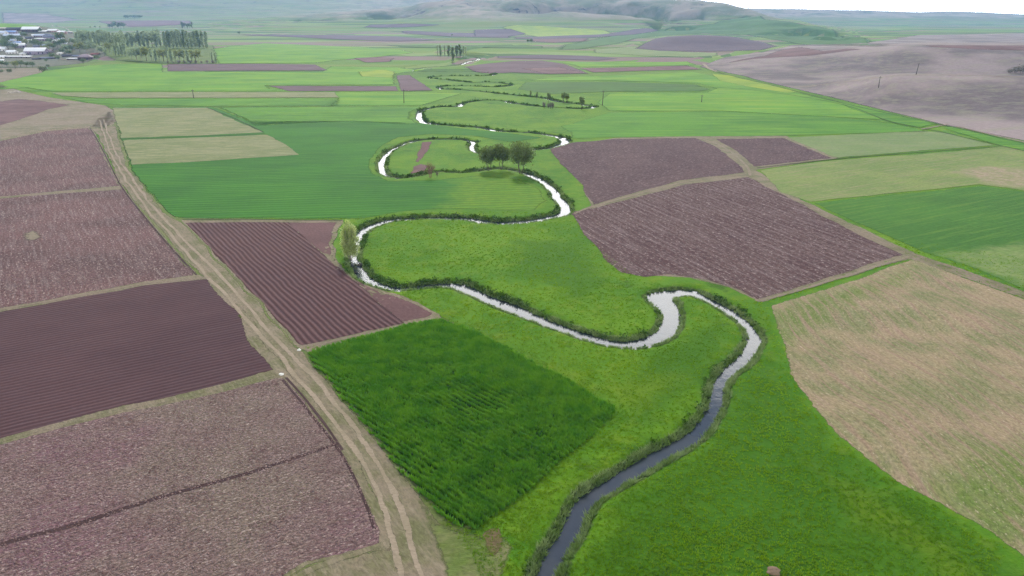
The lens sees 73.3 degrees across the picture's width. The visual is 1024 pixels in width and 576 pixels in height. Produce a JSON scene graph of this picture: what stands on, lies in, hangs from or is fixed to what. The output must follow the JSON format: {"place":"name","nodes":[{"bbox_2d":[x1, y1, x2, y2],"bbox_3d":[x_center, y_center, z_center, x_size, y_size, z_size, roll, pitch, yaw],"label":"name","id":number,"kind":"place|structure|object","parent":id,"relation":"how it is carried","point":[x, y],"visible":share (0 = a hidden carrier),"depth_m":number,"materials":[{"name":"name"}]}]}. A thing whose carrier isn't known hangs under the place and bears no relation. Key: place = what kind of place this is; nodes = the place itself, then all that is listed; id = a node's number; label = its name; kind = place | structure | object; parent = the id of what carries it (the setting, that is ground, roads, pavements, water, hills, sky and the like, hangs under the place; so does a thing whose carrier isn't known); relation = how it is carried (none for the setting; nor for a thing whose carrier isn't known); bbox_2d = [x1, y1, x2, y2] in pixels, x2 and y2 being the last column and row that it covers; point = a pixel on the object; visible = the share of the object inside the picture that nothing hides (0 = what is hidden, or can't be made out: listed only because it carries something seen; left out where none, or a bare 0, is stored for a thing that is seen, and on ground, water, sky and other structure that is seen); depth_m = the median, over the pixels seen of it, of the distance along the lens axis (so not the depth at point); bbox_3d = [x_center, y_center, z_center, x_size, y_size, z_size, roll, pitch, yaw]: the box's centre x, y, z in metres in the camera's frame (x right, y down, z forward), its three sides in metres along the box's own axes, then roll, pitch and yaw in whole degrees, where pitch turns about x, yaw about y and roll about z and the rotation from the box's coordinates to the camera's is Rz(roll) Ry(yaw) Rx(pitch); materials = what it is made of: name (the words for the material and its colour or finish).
{"place":"outdoors","nodes":[
{"label":"outdoors","id":0,"kind":"place"},
{"bbox_2d":[0,67,41,81],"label":"dry paddock","id":1,"kind":"structure","parent":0,"point":[15,73],"depth_m":656.34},
{"bbox_2d":[0,23,43,26],"bbox_3d":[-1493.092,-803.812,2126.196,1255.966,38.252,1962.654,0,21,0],"label":"hilltop meadow","id":2,"kind":"structure","parent":0,"point":[11,25],"depth_m":1317.44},
{"bbox_2d":[0,99,66,124],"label":"ploughed field","id":3,"kind":"structure","parent":0,"point":[14,110],"depth_m":404.85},
{"bbox_2d":[2,13,81,22],"bbox_3d":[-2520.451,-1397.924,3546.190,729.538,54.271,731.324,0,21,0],"label":"hazy slope","id":4,"kind":"structure","parent":0,"point":[24,18],"depth_m":3559.51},
{"bbox_2d":[0,27,104,67],"bbox_3d":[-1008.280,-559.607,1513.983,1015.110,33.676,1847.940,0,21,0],"label":"village ground","id":5,"kind":"structure","parent":0,"point":[52,62],"depth_m":950.08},
{"bbox_2d":[21,26,39,31],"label":"barn","id":6,"kind":"structure","parent":5,"relation":"on","point":[29,29],"depth_m":1220.56,"materials":[{"name":"metal"}]},
{"bbox_2d":[23,47,47,54],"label":"barn","id":7,"kind":"structure","parent":5,"relation":"on","point":[36,51],"depth_m":963.13,"materials":[{"name":"metal"}]},
{"bbox_2d":[77,53,93,59],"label":"house","id":8,"kind":"structure","parent":5,"relation":"on","point":[86,56],"depth_m":849.22,"materials":[{"name":"stone"}]},
{"bbox_2d":[0,84,115,137],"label":"waste ground","id":9,"kind":"structure","parent":0,"point":[74,114],"depth_m":372.66,"materials":[{"name":"soil"}]},
{"bbox_2d":[0,128,118,195],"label":"ploughed field","id":10,"kind":"structure","parent":0,"point":[57,160],"depth_m":252.64,"materials":[{"name":"soil"}]},
{"bbox_2d":[0,189,192,307],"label":"ploughed field","id":11,"kind":"structure","parent":0,"point":[69,227],"depth_m":161.91,"materials":[{"name":"soil"}]},
{"bbox_2d":[25,231,39,239],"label":"straw patch","id":12,"kind":"object","parent":11,"relation":"on","point":[32,235],"visible":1,"depth_m":169.17,"materials":[{"name":"beige plant"}]},
{"bbox_2d":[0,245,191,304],"bbox_3d":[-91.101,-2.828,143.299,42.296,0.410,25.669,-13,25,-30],"label":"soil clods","id":13,"kind":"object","parent":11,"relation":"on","point":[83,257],"visible":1,"depth_m":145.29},
{"bbox_2d":[0,279,272,437],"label":"harrowed field","id":14,"kind":"structure","parent":0,"point":[63,360],"depth_m":110.57,"materials":[{"name":"soil"}]},
{"bbox_2d":[99,20,190,26],"bbox_3d":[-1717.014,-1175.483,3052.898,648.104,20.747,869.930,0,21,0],"label":"pink field","id":15,"kind":"structure","parent":0,"point":[151,23],"depth_m":3285.34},
{"bbox_2d":[80,38,217,63],"bbox_3d":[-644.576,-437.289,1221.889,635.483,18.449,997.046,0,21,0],"label":"grove ground","id":16,"kind":"structure","parent":0,"point":[205,55],"depth_m":884.52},
{"bbox_2d":[77,30,91,41],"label":"poplar tree","id":17,"kind":"object","parent":16,"relation":"on","point":[83,35],"visible":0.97,"depth_m":1014.78,"materials":[{"name":"green plant"}]},
{"bbox_2d":[95,33,108,46],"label":"poplar tree","id":18,"kind":"object","parent":16,"relation":"on","point":[101,37],"visible":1,"depth_m":1013.52,"materials":[{"name":"green plant"}]},
{"bbox_2d":[118,34,126,55],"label":"poplar tree","id":19,"kind":"object","parent":16,"relation":"on","point":[123,46],"visible":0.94,"depth_m":869.50,"materials":[{"name":"green plant"}]},
{"bbox_2d":[132,46,148,60],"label":"willow tree","id":20,"kind":"object","parent":16,"relation":"on","point":[137,52],"visible":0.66,"depth_m":806.03,"materials":[{"name":"green plant"}]},
{"bbox_2d":[139,46,150,60],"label":"willow tree","id":21,"kind":"object","parent":16,"relation":"on","point":[144,50],"visible":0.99,"depth_m":798.78,"materials":[{"name":"green plant"}]},
{"bbox_2d":[140,30,161,46],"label":"poplar tree","id":22,"kind":"object","parent":16,"relation":"on","point":[150,36],"visible":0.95,"depth_m":1105.31,"materials":[{"name":"green plant"}]},
{"bbox_2d":[172,49,184,60],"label":"poplar tree","id":23,"kind":"object","parent":16,"relation":"on","point":[179,53],"visible":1,"depth_m":785.45,"materials":[{"name":"green plant"}]},
{"bbox_2d":[183,30,190,47],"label":"poplar tree","id":24,"kind":"object","parent":16,"relation":"on","point":[186,36],"visible":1,"depth_m":1066.53,"materials":[{"name":"green plant"}]},
{"bbox_2d":[188,49,200,59],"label":"poplar tree","id":25,"kind":"object","parent":16,"relation":"on","point":[196,52],"visible":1,"depth_m":777.53,"materials":[{"name":"green plant"}]},
{"bbox_2d":[113,108,260,137],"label":"fallow field","id":26,"kind":"structure","parent":0,"point":[146,122],"depth_m":347.71,"materials":[{"name":"plant"}]},
{"bbox_2d":[0,378,379,575],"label":"ploughed field","id":27,"kind":"structure","parent":0,"point":[217,514],"depth_m":77.30,"materials":[{"name":"soil"}]},
{"bbox_2d":[0,443,338,545],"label":"dark furrow","id":28,"kind":"structure","parent":27,"relation":"on","point":[81,522],"depth_m":76.15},
{"bbox_2d":[281,379,375,528],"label":"dark furrow","id":29,"kind":"structure","parent":27,"relation":"on","point":[336,447],"depth_m":84.90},
{"bbox_2d":[52,92,337,97],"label":"stubble strip","id":30,"kind":"object","parent":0,"point":[196,94],"visible":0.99,"depth_m":478.29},
{"bbox_2d":[68,98,338,105],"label":"green strip","id":31,"kind":"object","parent":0,"point":[256,102],"visible":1,"depth_m":439.08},
{"bbox_2d":[123,135,298,164],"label":"fallow field","id":32,"kind":"structure","parent":0,"point":[165,150],"depth_m":279.41,"materials":[{"name":"plant"}]},
{"bbox_2d":[127,106,297,106],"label":"field edge","id":33,"kind":"object","parent":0,"point":[256,106],"visible":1,"depth_m":413.72,"materials":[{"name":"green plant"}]},
{"bbox_2d":[0,64,429,90],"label":"bright crop","id":34,"kind":"object","parent":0,"point":[132,77],"visible":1,"depth_m":594.45,"materials":[{"name":"plant"}]},
{"bbox_2d":[183,219,293,219],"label":"field edge","id":35,"kind":"object","parent":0,"point":[238,219],"visible":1,"depth_m":182.68,"materials":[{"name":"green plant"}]},
{"bbox_2d":[167,64,325,70],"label":"violet strip","id":36,"kind":"object","parent":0,"point":[225,67],"visible":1,"depth_m":716.82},
{"bbox_2d":[186,222,403,344],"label":"ridged field","id":37,"kind":"structure","parent":0,"point":[302,288],"depth_m":139.89,"materials":[{"name":"soil"}]},
{"bbox_2d":[212,43,412,63],"bbox_3d":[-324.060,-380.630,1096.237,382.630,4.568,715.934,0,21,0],"label":"bright crop","id":38,"kind":"object","parent":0,"point":[273,53],"visible":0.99,"depth_m":935.99,"materials":[{"name":"plant"}]},
{"bbox_2d":[285,377,342,449],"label":"dark furrow","id":39,"kind":"structure","parent":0,"point":[315,412],"depth_m":93.25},
{"bbox_2d":[223,106,419,124],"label":"wheat field","id":40,"kind":"structure","parent":0,"point":[400,114],"depth_m":380.47,"materials":[{"name":"plant"}]},
{"bbox_2d":[112,107,546,218],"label":"wheat field","id":41,"kind":"structure","parent":0,"point":[326,172],"depth_m":222.48,"materials":[{"name":"plant"}]},
{"bbox_2d":[424,162,434,176],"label":"bare tree","id":42,"kind":"object","parent":41,"relation":"on","point":[428,169],"visible":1,"depth_m":229.66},
{"bbox_2d":[477,145,497,169],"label":"willow tree","id":43,"kind":"object","parent":41,"relation":"on","point":[486,156],"visible":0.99,"depth_m":238.76,"materials":[{"name":"green plant"}]},
{"bbox_2d":[490,143,511,168],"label":"willow tree","id":44,"kind":"object","parent":41,"relation":"on","point":[503,154],"visible":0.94,"depth_m":239.81,"materials":[{"name":"green plant"}]},
{"bbox_2d":[506,141,535,173],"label":"willow tree","id":45,"kind":"object","parent":41,"relation":"on","point":[521,154],"visible":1,"depth_m":233.11,"materials":[{"name":"green plant"}]},
{"bbox_2d":[271,86,397,90],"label":"violet strip","id":46,"kind":"object","parent":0,"point":[340,88],"visible":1,"depth_m":518.82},
{"bbox_2d":[257,34,433,40],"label":"violet field","id":47,"kind":"structure","parent":0,"point":[376,38],"depth_m":1811.09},
{"bbox_2d":[289,222,431,320],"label":"ploughed field","id":48,"kind":"structure","parent":0,"point":[318,235],"depth_m":136.06,"materials":[{"name":"soil"}]},
{"bbox_2d":[355,57,392,61],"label":"pink field","id":49,"kind":"structure","parent":0,"point":[374,59],"depth_m":821.21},
{"bbox_2d":[359,70,393,77],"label":"yellow green strip","id":50,"kind":"object","parent":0,"point":[381,73],"visible":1,"depth_m":652.88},
{"bbox_2d":[332,92,460,105],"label":"green crop","id":51,"kind":"object","parent":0,"point":[376,98],"visible":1,"depth_m":455.49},
{"bbox_2d":[366,24,433,27],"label":"violet field","id":52,"kind":"structure","parent":0,"point":[396,25],"depth_m":2454.24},
{"bbox_2d":[397,75,430,90],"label":"violet field","id":53,"kind":"structure","parent":0,"point":[408,83],"depth_m":549.01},
{"bbox_2d":[416,142,431,161],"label":"brown mud patch","id":54,"kind":"object","parent":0,"point":[423,150],"visible":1,"depth_m":277.44,"materials":[{"name":"soil"}]},
{"bbox_2d":[402,31,509,37],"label":"violet field","id":55,"kind":"structure","parent":0,"point":[444,34],"depth_m":2117.92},
{"bbox_2d":[307,318,615,528],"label":"dark crop field","id":56,"kind":"structure","parent":0,"point":[455,495],"depth_m":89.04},
{"bbox_2d":[391,45,541,50],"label":"dark green field","id":57,"kind":"structure","parent":0,"point":[468,47],"depth_m":1158.64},
{"bbox_2d":[474,29,524,35],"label":"violet field","id":58,"kind":"structure","parent":0,"point":[499,32],"depth_m":2254.68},
{"bbox_2d":[0,0,1023,575],"bbox_3d":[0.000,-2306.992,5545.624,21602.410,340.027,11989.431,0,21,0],"label":"ground","id":59,"kind":"structure","parent":0,"point":[220,22],"depth_m":142.76,"materials":[{"name":"plant"}]},
{"bbox_2d":[0,277,206,309],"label":"field balk","id":60,"kind":"object","parent":59,"relation":"on","point":[100,291],"visible":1,"depth_m":134.68,"materials":[{"name":"soil"}]},
{"bbox_2d":[0,373,275,442],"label":"field balk","id":61,"kind":"object","parent":59,"relation":"on","point":[139,405],"visible":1,"depth_m":95.16,"materials":[{"name":"soil"}]},
{"bbox_2d":[89,127,196,274],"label":"dark furrow","id":62,"kind":"structure","parent":59,"relation":"on","point":[181,259],"depth_m":187.59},
{"bbox_2d":[0,126,389,575],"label":"field margin","id":63,"kind":"object","parent":59,"relation":"on","point":[270,358],"visible":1,"depth_m":99.58,"materials":[{"name":"soil"}]},
{"bbox_2d":[91,112,447,575],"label":"track verge","id":64,"kind":"structure","parent":59,"relation":"on","point":[382,563],"depth_m":86.13,"materials":[{"name":"soil"}]},
{"bbox_2d":[99,120,403,575],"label":"wheel rut","id":65,"kind":"structure","parent":64,"relation":"on","point":[387,517],"depth_m":96.42,"materials":[{"name":"soil"}]},
{"bbox_2d":[103,119,423,575],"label":"wheel rut","id":66,"kind":"structure","parent":64,"relation":"on","point":[395,495],"depth_m":96.17,"materials":[{"name":"soil"}]},
{"bbox_2d":[103,119,470,574],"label":"field margin","id":67,"kind":"object","parent":59,"relation":"on","point":[438,517],"visible":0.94,"depth_m":104.39,"materials":[{"name":"green plant"}]},
{"bbox_2d":[182,220,440,350],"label":"field margin","id":68,"kind":"object","parent":59,"relation":"on","point":[337,225],"visible":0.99,"depth_m":141.01,"materials":[{"name":"brown soil"}]},
{"bbox_2d":[339,220,361,259],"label":"weeping willow","id":69,"kind":"object","parent":68,"relation":"on","point":[348,243],"visible":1,"depth_m":151.81,"materials":[{"name":"green plant"}]},
{"bbox_2d":[291,542,383,575],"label":"field balk","id":70,"kind":"object","parent":59,"relation":"on","point":[313,568],"visible":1,"depth_m":68.15,"materials":[{"name":"soil"}]},
{"bbox_2d":[306,317,434,347],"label":"field balk","id":71,"kind":"object","parent":59,"relation":"on","point":[343,338],"visible":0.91,"depth_m":115.58,"materials":[{"name":"brown soil"}]},
{"bbox_2d":[410,164,425,173],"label":"brown mud patch","id":72,"kind":"object","parent":59,"relation":"on","point":[418,168],"visible":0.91,"depth_m":244.09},
{"bbox_2d":[420,503,510,575],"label":"green verge","id":73,"kind":"structure","parent":59,"relation":"on","point":[457,557],"depth_m":68.81,"materials":[{"name":"green plant"}]},
{"bbox_2d":[482,528,501,554],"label":"brown bare patch","id":74,"kind":"object","parent":59,"relation":"on","point":[496,541],"visible":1,"depth_m":70.54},
{"bbox_2d":[341,72,759,575],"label":"riverside scrub","id":75,"kind":"object","parent":59,"relation":"on","point":[483,288],"visible":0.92,"depth_m":184.29,"materials":[{"name":"green plant"}]},
{"bbox_2d":[563,62,695,66],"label":"green strip","id":76,"kind":"object","parent":59,"relation":"on","point":[592,64],"visible":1,"depth_m":764.53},
{"bbox_2d":[581,66,698,71],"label":"ploughed strip","id":77,"kind":"object","parent":59,"relation":"on","point":[640,68],"visible":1,"depth_m":706.97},
{"bbox_2d":[636,35,774,50],"bbox_3d":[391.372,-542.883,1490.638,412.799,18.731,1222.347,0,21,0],"label":"ploughed mound","id":78,"kind":"object","parent":59,"relation":"on","point":[699,43],"visible":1,"depth_m":1136.24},
{"bbox_2d":[539,72,880,118],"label":"bright pasture","id":79,"kind":"structure","parent":59,"relation":"on","point":[727,96],"depth_m":444.50,"materials":[{"name":"plant"}]},
{"bbox_2d":[713,74,797,92],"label":"yellow green pasture","id":80,"kind":"structure","parent":59,"relation":"on","point":[735,80],"depth_m":557.83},
{"bbox_2d":[766,566,780,575],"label":"boulder","id":81,"kind":"object","parent":59,"relation":"on","point":[773,571],"visible":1,"depth_m":66.28,"materials":[{"name":"stone"}]},
{"bbox_2d":[466,61,587,73],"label":"ploughed field","id":82,"kind":"structure","parent":0,"point":[507,67],"depth_m":728.11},
{"bbox_2d":[522,67,582,73],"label":"reddish field","id":83,"kind":"structure","parent":0,"point":[553,70],"depth_m":683.00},
{"bbox_2d":[344,141,766,575],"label":"bank grass","id":84,"kind":"structure","parent":0,"point":[636,456],"depth_m":106.82,"materials":[{"name":"plant"}]},
{"bbox_2d":[349,53,761,575],"bbox_3d":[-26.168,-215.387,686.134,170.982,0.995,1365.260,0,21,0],"label":"river","id":85,"kind":"structure","parent":0,"point":[669,309],"depth_m":116.09,"materials":[{"name":"liquid"}]},
{"bbox_2d":[503,25,609,36],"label":"green slope","id":86,"kind":"structure","parent":0,"point":[536,31],"depth_m":2288.19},
{"bbox_2d":[497,55,616,59],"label":"violet field","id":87,"kind":"structure","parent":0,"point":[574,57],"depth_m":855.47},
{"bbox_2d":[533,38,588,42],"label":"pale field","id":88,"kind":"structure","parent":0,"point":[555,40],"depth_m":1572.45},
{"bbox_2d":[515,28,656,38],"bbox_3d":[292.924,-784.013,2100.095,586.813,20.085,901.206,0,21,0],"label":"violet field","id":89,"kind":"structure","parent":0,"point":[637,31],"depth_m":1981.76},
{"bbox_2d":[519,82,707,93],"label":"bluish crop field","id":90,"kind":"structure","parent":0,"point":[562,87],"depth_m":526.93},
{"bbox_2d":[551,138,743,203],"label":"ploughed field","id":91,"kind":"structure","parent":0,"point":[615,165],"depth_m":252.77,"materials":[{"name":"soil"}]},
{"bbox_2d":[595,46,716,56],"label":"pale slope","id":92,"kind":"structure","parent":0,"point":[632,51],"depth_m":947.92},
{"bbox_2d":[574,173,745,213],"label":"field path","id":93,"kind":"structure","parent":0,"point":[650,190],"depth_m":212.05,"materials":[{"name":"brown soil"}]},
{"bbox_2d":[560,16,879,49],"bbox_3d":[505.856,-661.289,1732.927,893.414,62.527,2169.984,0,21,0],"label":"green slope","id":94,"kind":"structure","parent":0,"point":[757,26],"depth_m":2000.78,"materials":[{"name":"plant"}]},
{"bbox_2d":[696,137,751,175],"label":"field path","id":95,"kind":"structure","parent":0,"point":[746,166],"depth_m":263.40,"materials":[{"name":"brown soil"}]},
{"bbox_2d":[572,177,901,298],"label":"ploughed field","id":96,"kind":"structure","parent":0,"point":[752,238],"depth_m":167.07,"materials":[{"name":"soil"}]},
{"bbox_2d":[561,111,923,138],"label":"wheat field","id":97,"kind":"structure","parent":0,"point":[674,124],"depth_m":341.75,"materials":[{"name":"plant"}]},
{"bbox_2d":[717,138,829,165],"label":"ploughed field","id":98,"kind":"structure","parent":0,"point":[761,151],"depth_m":275.34,"materials":[{"name":"soil"}]},
{"bbox_2d":[577,136,1023,301],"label":"field margin","id":99,"kind":"object","parent":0,"point":[761,177],"visible":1,"depth_m":206.38,"materials":[{"name":"green plant"}]},
{"bbox_2d":[756,256,909,301],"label":"field balk","id":100,"kind":"object","parent":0,"point":[830,280],"visible":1,"depth_m":140.90,"materials":[{"name":"brown soil"}]},
{"bbox_2d":[701,33,1023,139],"bbox_3d":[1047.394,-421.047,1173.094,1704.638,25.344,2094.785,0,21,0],"label":"brown hillside","id":101,"kind":"structure","parent":0,"point":[955,91],"depth_m":586.18,"materials":[{"name":"soil"}]},
{"bbox_2d":[729,47,857,62],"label":"ploughed hilltop","id":102,"kind":"object","parent":101,"relation":"attached to","point":[797,51],"visible":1,"depth_m":760.86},
{"bbox_2d":[923,45,1023,49],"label":"ploughed hilltop","id":103,"kind":"object","parent":101,"relation":"attached to","point":[1003,47],"visible":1,"depth_m":678.76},
{"bbox_2d":[702,0,1023,13],"label":"sky","id":104,"kind":"structure","parent":0,"point":[989,6],"materials":[{"name":"white"}]},
{"bbox_2d":[703,86,1023,150],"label":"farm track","id":105,"kind":"structure","parent":0,"point":[894,122],"depth_m":345.86,"materials":[{"name":"green soil"}]},
{"bbox_2d":[719,72,1023,143],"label":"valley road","id":106,"kind":"structure","parent":0,"point":[884,112],"depth_m":375.74,"materials":[{"name":"green plant"}]},
{"bbox_2d":[758,146,999,167],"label":"field edge","id":107,"kind":"object","parent":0,"point":[874,155],"visible":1,"depth_m":265.23,"materials":[{"name":"green plant"}]},
{"bbox_2d":[838,101,934,126],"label":"roadside crop","id":108,"kind":"object","parent":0,"point":[895,118],"visible":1,"depth_m":368.61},
{"bbox_2d":[750,176,1023,294],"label":"field path","id":109,"kind":"structure","parent":0,"point":[899,248],"depth_m":162.58,"materials":[{"name":"brown soil"}]},
{"bbox_2d":[789,131,991,157],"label":"pale pasture","id":110,"kind":"structure","parent":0,"point":[839,146],"depth_m":295.25,"materials":[{"name":"plant"}]},
{"bbox_2d":[760,147,1023,201],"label":"olive pasture","id":111,"kind":"structure","parent":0,"point":[860,177],"depth_m":235.19,"materials":[{"name":"plant"}]},
{"bbox_2d":[772,260,1023,555],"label":"stubble field","id":112,"kind":"structure","parent":0,"point":[909,374],"depth_m":102.61,"materials":[{"name":"plant"}]},
{"bbox_2d":[794,74,1023,86],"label":"hill path","id":113,"kind":"structure","parent":0,"point":[923,74],"depth_m":471.30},
{"bbox_2d":[815,186,1023,287],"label":"wheat field","id":114,"kind":"structure","parent":0,"point":[985,222],"depth_m":181.01,"materials":[{"name":"plant"}]},
{"bbox_2d":[945,126,1023,149],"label":"roadside crop","id":115,"kind":"object","parent":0,"point":[1004,142],"visible":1,"depth_m":302.24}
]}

